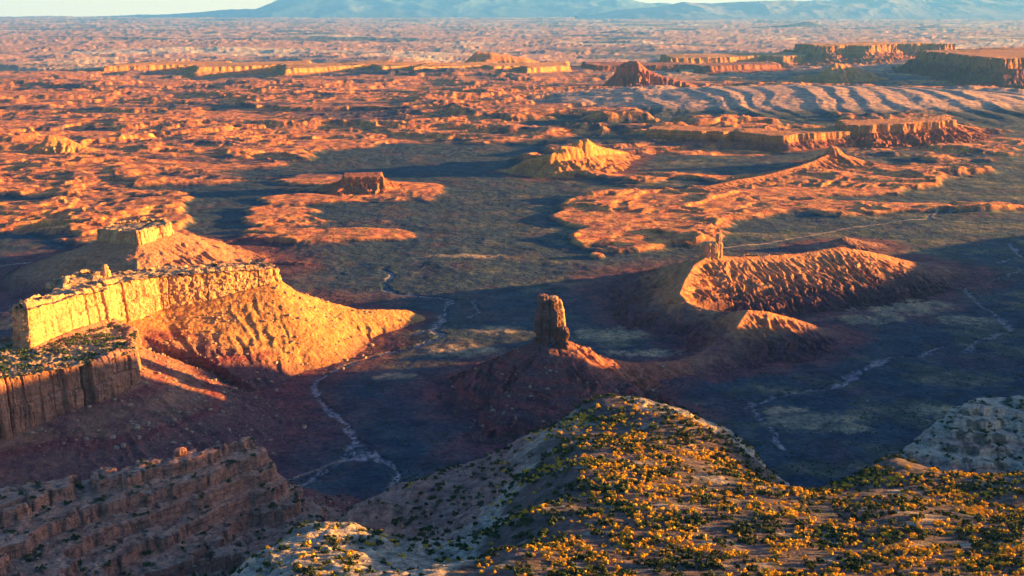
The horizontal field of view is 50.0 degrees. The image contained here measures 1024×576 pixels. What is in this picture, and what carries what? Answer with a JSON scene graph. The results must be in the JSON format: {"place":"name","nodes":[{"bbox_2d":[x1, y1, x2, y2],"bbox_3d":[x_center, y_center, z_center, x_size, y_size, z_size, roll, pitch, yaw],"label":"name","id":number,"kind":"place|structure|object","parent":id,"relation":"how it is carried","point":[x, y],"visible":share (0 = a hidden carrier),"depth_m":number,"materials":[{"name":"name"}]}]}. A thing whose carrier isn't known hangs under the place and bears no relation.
{"place":"outdoors","nodes":[
{"label":"outdoors","id":0,"kind":"place"},
{"bbox_2d":[90,0,670,17],"bbox_3d":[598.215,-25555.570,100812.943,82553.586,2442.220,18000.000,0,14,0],"label":"mountain","id":1,"kind":"structure","parent":0,"point":[423,8],"depth_m":97048.61,"materials":[{"name":"blue stone"}]},
{"bbox_2d":[0,0,811,16],"label":"sky","id":2,"kind":"structure","parent":0,"point":[14,8],"materials":[{"name":"white"}]},
{"bbox_2d":[0,16,1023,500],"bbox_3d":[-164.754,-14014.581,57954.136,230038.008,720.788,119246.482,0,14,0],"label":"ground","id":3,"kind":"structure","parent":0,"point":[246,162],"depth_m":3753.57,"materials":[{"name":"brown soil"}]},
{"bbox_2d":[15,135,100,154],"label":"rock butte","id":4,"kind":"object","parent":3,"relation":"on","point":[51,144],"visible":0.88,"depth_m":5013.89,"materials":[{"name":"orange stone"}]},
{"bbox_2d":[0,218,274,299],"bbox_3d":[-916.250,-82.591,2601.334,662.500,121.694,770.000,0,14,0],"label":"rock butte","id":5,"kind":"object","parent":3,"relation":"on","point":[124,245],"visible":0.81,"depth_m":2579.13,"materials":[{"name":"stone"}]},
{"bbox_2d":[0,436,362,575],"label":"rock ledges","id":6,"kind":"object","parent":3,"relation":"on","point":[129,528],"visible":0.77,"depth_m":958.41,"materials":[{"name":"stone"}]},
{"bbox_2d":[0,437,330,575],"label":"ledge rubble","id":7,"kind":"object","parent":6,"relation":"on","point":[116,515],"visible":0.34,"depth_m":948.81,"materials":[{"name":"stone"}]},
{"bbox_2d":[173,447,186,456],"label":"balanced rock","id":8,"kind":"object","parent":6,"relation":"on","point":[179,451],"visible":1,"depth_m":1007.99,"materials":[{"name":"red stone"}]},
{"bbox_2d":[0,260,425,487],"bbox_3d":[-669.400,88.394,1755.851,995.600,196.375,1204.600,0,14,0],"label":"rock mesa","id":9,"kind":"structure","parent":3,"relation":"on","point":[47,397],"depth_m":1703.39,"materials":[{"name":"stone"}]},
{"bbox_2d":[0,321,137,378],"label":"shrubs","id":10,"kind":"object","parent":9,"relation":"on","point":[72,339],"visible":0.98,"depth_m":1611.48,"materials":[{"name":"green plant"}]},
{"bbox_2d":[86,60,430,77],"bbox_3d":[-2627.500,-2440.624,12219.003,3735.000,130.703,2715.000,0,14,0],"label":"rock mesa","id":11,"kind":"structure","parent":3,"relation":"on","point":[189,69],"depth_m":11784.68,"materials":[{"name":"orange stone"}]},
{"bbox_2d":[5,284,700,575],"bbox_3d":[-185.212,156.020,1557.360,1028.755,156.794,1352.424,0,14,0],"label":"rubble","id":12,"kind":"object","parent":3,"relation":"on","point":[289,486],"visible":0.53,"depth_m":1677.48,"materials":[{"name":"stone"}]},
{"bbox_2d":[316,172,406,194],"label":"rock mesa","id":13,"kind":"structure","parent":3,"relation":"on","point":[363,183],"depth_m":3821.80,"materials":[{"name":"brown stone"}]},
{"bbox_2d":[394,61,581,73],"bbox_3d":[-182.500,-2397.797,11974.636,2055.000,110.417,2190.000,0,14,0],"label":"rock mesa","id":14,"kind":"structure","parent":3,"relation":"on","point":[543,67],"depth_m":11545.00,"materials":[{"name":"orange stone"}]},
{"bbox_2d":[465,51,538,62],"bbox_3d":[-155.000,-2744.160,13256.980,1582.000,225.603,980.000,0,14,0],"label":"rock butte","id":15,"kind":"object","parent":3,"relation":"on","point":[478,56],"visible":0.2,"depth_m":13173.44,"materials":[{"name":"stone"}]},
{"bbox_2d":[497,138,639,178],"bbox_3d":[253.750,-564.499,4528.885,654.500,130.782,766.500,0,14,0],"label":"rock butte","id":16,"kind":"object","parent":3,"relation":"on","point":[566,162],"visible":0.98,"depth_m":4328.76,"materials":[{"name":"orange stone"}]},
{"bbox_2d":[431,293,717,445],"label":"rock spire","id":17,"kind":"object","parent":3,"relation":"on","point":[551,330],"visible":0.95,"depth_m":1745.54,"materials":[{"name":"brown stone"}]},
{"bbox_2d":[592,28,633,32],"bbox_3d":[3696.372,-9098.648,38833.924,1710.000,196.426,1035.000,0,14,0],"label":"rock butte","id":18,"kind":"object","parent":3,"relation":"on","point":[622,30],"visible":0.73,"depth_m":38808.44,"materials":[{"name":"grey stone"}]},
{"bbox_2d":[247,195,1023,495],"bbox_3d":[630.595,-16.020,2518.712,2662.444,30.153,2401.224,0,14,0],"label":"valley scrub","id":19,"kind":"object","parent":3,"relation":"on","point":[636,348],"visible":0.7,"depth_m":1968.36,"materials":[{"name":"green plant"}]},
{"bbox_2d":[600,61,704,87],"bbox_3d":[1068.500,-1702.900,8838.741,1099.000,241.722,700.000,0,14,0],"label":"rock butte","id":20,"kind":"object","parent":3,"relation":"on","point":[632,74],"visible":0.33,"depth_m":8838.14,"materials":[{"name":"brown stone"}]},
{"bbox_2d":[571,61,791,74],"bbox_3d":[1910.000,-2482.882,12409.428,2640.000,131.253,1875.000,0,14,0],"label":"rock mesa","id":21,"kind":"structure","parent":3,"relation":"on","point":[720,68],"depth_m":11936.17,"materials":[{"name":"brown stone"}]},
{"bbox_2d":[653,52,810,67],"bbox_3d":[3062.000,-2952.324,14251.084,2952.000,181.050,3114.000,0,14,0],"label":"rock mesa","id":22,"kind":"structure","parent":3,"relation":"on","point":[786,59],"depth_m":13457.33,"materials":[{"name":"brown stone"}]},
{"bbox_2d":[682,146,878,191],"bbox_3d":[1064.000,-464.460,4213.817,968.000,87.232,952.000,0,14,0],"label":"rock butte","id":23,"kind":"object","parent":3,"relation":"on","point":[835,157],"visible":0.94,"depth_m":4205.11,"materials":[{"name":"orange stone"}]},
{"bbox_2d":[743,22,826,27],"bbox_3d":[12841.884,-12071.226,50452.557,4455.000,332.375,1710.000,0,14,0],"label":"rock butte","id":24,"kind":"object","parent":3,"relation":"on","point":[807,24],"visible":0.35,"depth_m":50415.63,"materials":[{"name":"grey stone"}]},
{"bbox_2d":[598,233,985,373],"bbox_3d":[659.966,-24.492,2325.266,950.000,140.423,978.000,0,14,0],"label":"rock ridge","id":25,"kind":"object","parent":3,"relation":"on","point":[738,311],"visible":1,"depth_m":2327.32,"materials":[{"name":"stone"}]},
{"bbox_2d":[627,115,996,151],"bbox_3d":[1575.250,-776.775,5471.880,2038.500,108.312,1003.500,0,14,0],"label":"rock mesa","id":26,"kind":"structure","parent":3,"relation":"on","point":[901,132],"depth_m":5292.49,"materials":[{"name":"orange stone"}]},
{"bbox_2d":[792,63,888,83],"bbox_3d":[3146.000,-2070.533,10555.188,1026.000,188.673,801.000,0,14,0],"label":"rock butte","id":27,"kind":"object","parent":3,"relation":"on","point":[833,73],"visible":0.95,"depth_m":10425.74,"materials":[{"name":"brown stone"}]},
{"bbox_2d":[799,237,886,251],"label":"badland knoll","id":28,"kind":"structure","parent":3,"relation":"on","point":[850,243],"depth_m":2908.47,"materials":[{"name":"brown stone"}]},
{"bbox_2d":[821,26,889,29],"bbox_3d":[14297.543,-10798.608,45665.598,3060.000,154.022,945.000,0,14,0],"label":"rock butte","id":29,"kind":"object","parent":3,"relation":"on","point":[869,27],"visible":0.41,"depth_m":45661.71,"materials":[{"name":"stone"}]},
{"bbox_2d":[781,42,955,65],"bbox_3d":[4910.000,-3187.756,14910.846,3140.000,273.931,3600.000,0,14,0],"label":"rock mesa","id":30,"kind":"structure","parent":3,"relation":"on","point":[851,53],"depth_m":13874.08,"materials":[{"name":"brown stone"}]},
{"bbox_2d":[892,24,946,28],"bbox_3d":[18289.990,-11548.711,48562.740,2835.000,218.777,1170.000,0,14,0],"label":"rock butte","id":31,"kind":"object","parent":3,"relation":"on","point":[936,26],"visible":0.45,"depth_m":48531.54,"materials":[{"name":"grey stone"}]},
{"bbox_2d":[884,47,1023,88],"bbox_3d":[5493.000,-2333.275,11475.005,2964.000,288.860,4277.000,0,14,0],"label":"rock mesa","id":32,"kind":"structure","parent":3,"relation":"on","point":[1003,67],"depth_m":10384.23,"materials":[{"name":"brown stone"}]},
{"bbox_2d":[231,396,1023,575],"bbox_3d":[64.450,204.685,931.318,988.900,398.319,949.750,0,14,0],"label":"hill","id":33,"kind":"structure","parent":0,"point":[360,515],"depth_m":700.74,"materials":[{"name":"beige stone"}]},
{"bbox_2d":[307,565,314,571],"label":"juniper shrub","id":34,"kind":"object","parent":33,"relation":"on","point":[311,568],"visible":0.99,"depth_m":589.26,"materials":[{"name":"green plant"}]},
{"bbox_2d":[347,561,355,566],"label":"juniper shrub","id":35,"kind":"object","parent":33,"relation":"on","point":[349,563],"visible":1,"depth_m":602.36,"materials":[{"name":"green plant"}]},
{"bbox_2d":[0,393,1023,575],"bbox_3d":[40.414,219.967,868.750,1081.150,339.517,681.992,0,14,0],"label":"juniper scrub","id":36,"kind":"object","parent":33,"relation":"on","point":[768,529],"visible":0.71,"depth_m":733.25,"materials":[{"name":"green plant"}]},
{"bbox_2d":[525,561,531,568],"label":"juniper shrub","id":37,"kind":"object","parent":33,"relation":"on","point":[527,565],"visible":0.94,"depth_m":546.61,"materials":[{"name":"green plant"}]},
{"bbox_2d":[525,551,532,556],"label":"juniper shrub","id":38,"kind":"object","parent":33,"relation":"on","point":[528,554],"visible":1,"depth_m":568.43,"materials":[{"name":"green plant"}]},
{"bbox_2d":[601,550,609,557],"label":"juniper shrub","id":39,"kind":"object","parent":33,"relation":"on","point":[604,553],"visible":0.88,"depth_m":575.24,"materials":[{"name":"green plant"}]},
{"bbox_2d":[627,543,636,550],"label":"juniper shrub","id":40,"kind":"object","parent":33,"relation":"on","point":[632,548],"visible":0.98,"depth_m":589.65,"materials":[{"name":"green plant"}]},
{"bbox_2d":[245,401,1023,575],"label":"golden scrub","id":41,"kind":"object","parent":33,"relation":"on","point":[930,550],"visible":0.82,"depth_m":700.64,"materials":[{"name":"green plant"}]},
{"bbox_2d":[654,561,662,567],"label":"juniper shrub","id":42,"kind":"object","parent":33,"relation":"on","point":[659,563],"visible":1,"depth_m":554.82,"materials":[{"name":"green plant"}]},
{"bbox_2d":[666,566,674,571],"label":"juniper shrub","id":43,"kind":"object","parent":33,"relation":"on","point":[668,569],"visible":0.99,"depth_m":547.24,"materials":[{"name":"green plant"}]},
{"bbox_2d":[667,541,674,548],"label":"juniper shrub","id":44,"kind":"object","parent":33,"relation":"on","point":[670,544],"visible":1,"depth_m":598.18,"materials":[{"name":"green plant"}]},
{"bbox_2d":[672,554,681,561],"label":"juniper shrub","id":45,"kind":"object","parent":33,"relation":"on","point":[677,558],"visible":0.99,"depth_m":567.63,"materials":[{"name":"green plant"}]},
{"bbox_2d":[679,552,687,558],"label":"juniper shrub","id":46,"kind":"object","parent":33,"relation":"on","point":[682,555],"visible":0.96,"depth_m":574.02,"materials":[{"name":"green plant"}]},
{"bbox_2d":[683,560,694,567],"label":"juniper shrub","id":47,"kind":"object","parent":33,"relation":"on","point":[688,564],"visible":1,"depth_m":554.79,"materials":[{"name":"green plant"}]},
{"bbox_2d":[687,547,693,553],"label":"juniper shrub","id":48,"kind":"object","parent":33,"relation":"on","point":[689,550],"visible":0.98,"depth_m":582.53,"materials":[{"name":"green plant"}]},
{"bbox_2d":[693,555,702,561],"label":"juniper shrub","id":49,"kind":"object","parent":33,"relation":"on","point":[695,559],"visible":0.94,"depth_m":564.98,"materials":[{"name":"green plant"}]},
{"bbox_2d":[697,563,704,570],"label":"juniper shrub","id":50,"kind":"object","parent":33,"relation":"on","point":[700,566],"visible":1,"depth_m":549.60,"materials":[{"name":"green plant"}]},
{"bbox_2d":[711,562,717,568],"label":"juniper shrub","id":51,"kind":"object","parent":33,"relation":"on","point":[715,564],"visible":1,"depth_m":552.89,"materials":[{"name":"green plant"}]},
{"bbox_2d":[751,565,757,571],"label":"juniper shrub","id":52,"kind":"object","parent":33,"relation":"on","point":[753,568],"visible":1,"depth_m":542.65,"materials":[{"name":"green plant"}]},
{"bbox_2d":[807,564,813,570],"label":"juniper shrub","id":53,"kind":"object","parent":33,"relation":"on","point":[810,567],"visible":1,"depth_m":550.37,"materials":[{"name":"green plant"}]},
{"bbox_2d":[845,561,851,567],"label":"juniper shrub","id":54,"kind":"object","parent":33,"relation":"on","point":[847,565],"visible":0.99,"depth_m":556.66,"materials":[{"name":"green plant"}]},
{"bbox_2d":[859,560,868,568],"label":"juniper shrub","id":55,"kind":"object","parent":33,"relation":"on","point":[865,563],"visible":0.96,"depth_m":555.05,"materials":[{"name":"green plant"}]},
{"bbox_2d":[935,566,943,570],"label":"juniper shrub","id":56,"kind":"object","parent":33,"relation":"on","point":[938,568],"visible":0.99,"depth_m":542.51,"materials":[{"name":"green plant"}]},
{"bbox_2d":[946,561,955,565],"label":"golden shrub","id":57,"kind":"object","parent":33,"relation":"on","point":[951,563],"visible":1,"depth_m":558.48,"materials":[{"name":"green plant"}]},
{"bbox_2d":[892,395,1023,473],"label":"layered rock","id":58,"kind":"object","parent":33,"relation":"on","point":[961,445],"visible":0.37,"depth_m":1115.06,"materials":[{"name":"grey stone"}]},
{"bbox_2d":[975,559,985,566],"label":"juniper shrub","id":59,"kind":"object","parent":33,"relation":"on","point":[980,563],"visible":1,"depth_m":557.96,"materials":[{"name":"green plant"}]},
{"bbox_2d":[981,557,989,563],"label":"juniper shrub","id":60,"kind":"object","parent":33,"relation":"on","point":[985,561],"visible":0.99,"depth_m":562.04,"materials":[{"name":"green plant"}]},
{"bbox_2d":[993,566,1004,570],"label":"juniper shrub","id":61,"kind":"object","parent":33,"relation":"on","point":[996,568],"visible":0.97,"depth_m":550.81,"materials":[{"name":"green plant"}]},
{"bbox_2d":[575,0,1023,19],"bbox_3d":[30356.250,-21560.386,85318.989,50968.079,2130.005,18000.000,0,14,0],"label":"mountain","id":62,"kind":"structure","parent":0,"point":[901,9],"depth_m":81605.08,"materials":[{"name":"blue stone"}]}
]}

